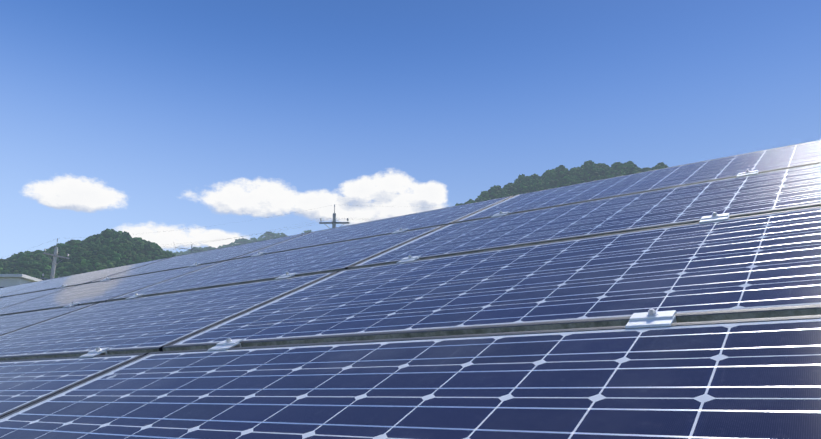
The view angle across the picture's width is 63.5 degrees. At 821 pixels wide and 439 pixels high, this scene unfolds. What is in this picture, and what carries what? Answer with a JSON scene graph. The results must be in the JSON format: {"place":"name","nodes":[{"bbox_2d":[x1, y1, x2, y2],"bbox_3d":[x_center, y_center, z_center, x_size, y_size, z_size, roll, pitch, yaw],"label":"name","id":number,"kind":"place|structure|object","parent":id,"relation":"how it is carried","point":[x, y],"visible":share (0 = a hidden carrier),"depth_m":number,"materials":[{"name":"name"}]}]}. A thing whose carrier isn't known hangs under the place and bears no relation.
{"place":"outdoors","nodes":[
{"label":"outdoors","id":0,"kind":"place"},
{"bbox_2d":[0,274,41,286],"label":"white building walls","id":1,"kind":"structure","parent":0,"point":[7,280],"depth_m":26.06,"materials":[{"name":"white paint"}]},
{"bbox_2d":[50,247,57,278],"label":"concrete utility pole","id":2,"kind":"object","parent":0,"point":[52,275],"visible":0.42,"depth_m":40.04,"materials":[{"name":"grey concrete"}]},
{"bbox_2d":[16,169,620,273],"bbox_3d":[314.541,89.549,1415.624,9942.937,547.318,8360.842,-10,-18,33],"label":"hills","id":3,"kind":"structure","parent":0,"point":[273,238],"depth_m":1042.23,"materials":[{"name":"green plant"}]},
{"bbox_2d":[0,160,667,279],"bbox_3d":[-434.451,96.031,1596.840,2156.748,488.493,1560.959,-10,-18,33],"label":"forest trees","id":4,"kind":"object","parent":3,"relation":"on","point":[83,258],"visible":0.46,"depth_m":817.17,"materials":[{"name":"green plant"}]},
{"bbox_2d":[332,213,335,227],"bbox_3d":[-4.546,5.380,38.108,0.332,11.853,0.340,-10,-18,33],"label":"concrete utility pole","id":5,"kind":"object","parent":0,"point":[334,220],"visible":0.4,"depth_m":39.42,"materials":[{"name":"grey concrete"}]},
{"bbox_2d":[0,0,820,258],"label":"sky","id":6,"kind":"structure","parent":0,"point":[197,120],"materials":[{"name":"blue"}]},
{"label":"ground","id":7,"kind":"structure","parent":0,"visible":0},
{"bbox_2d":[41,240,69,279],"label":"utility pole crossarms","id":8,"kind":"object","parent":7,"relation":"on","point":[56,255],"visible":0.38,"depth_m":40.06,"materials":[{"name":"grey metal"}]},
{"bbox_2d":[319,206,348,227],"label":"utility pole crossarms","id":9,"kind":"object","parent":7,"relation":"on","point":[325,223],"visible":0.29,"depth_m":39.54,"materials":[{"name":"grey metal"}]},
{"bbox_2d":[1,205,393,275],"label":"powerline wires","id":10,"kind":"object","parent":9,"relation":"attached to","point":[168,244],"visible":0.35,"depth_m":39.77,"materials":[{"name":"grey metal"}]},
{"bbox_3d":[-13.944,3.111,12.187,42.080,2.514,3.984,-10,-18,33],"label":"array","id":11,"kind":"object","parent":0,"visible":0},
{"bbox_2d":[0,140,820,418],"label":"solar panel frames","id":12,"kind":"structure","parent":11,"relation":"on","point":[800,312],"depth_m":2.12,"materials":[{"name":"silver metal"}]},
{"bbox_2d":[0,170,757,357],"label":"array midclamps","id":13,"kind":"object","parent":12,"relation":"attached to","point":[660,319],"visible":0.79,"depth_m":2.05,"materials":[{"name":"silver metal"}]},
{"bbox_2d":[0,170,749,350],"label":"array clamp bolts","id":14,"kind":"object","parent":13,"relation":"in","point":[652,312],"visible":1,"depth_m":2.23,"materials":[{"name":"silver metal"}]},
{"bbox_2d":[0,140,820,438],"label":"solar panels","id":15,"kind":"object","parent":12,"relation":"in","point":[755,380],"visible":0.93,"depth_m":1.73,"materials":[{"name":"blue glass"}]}
]}

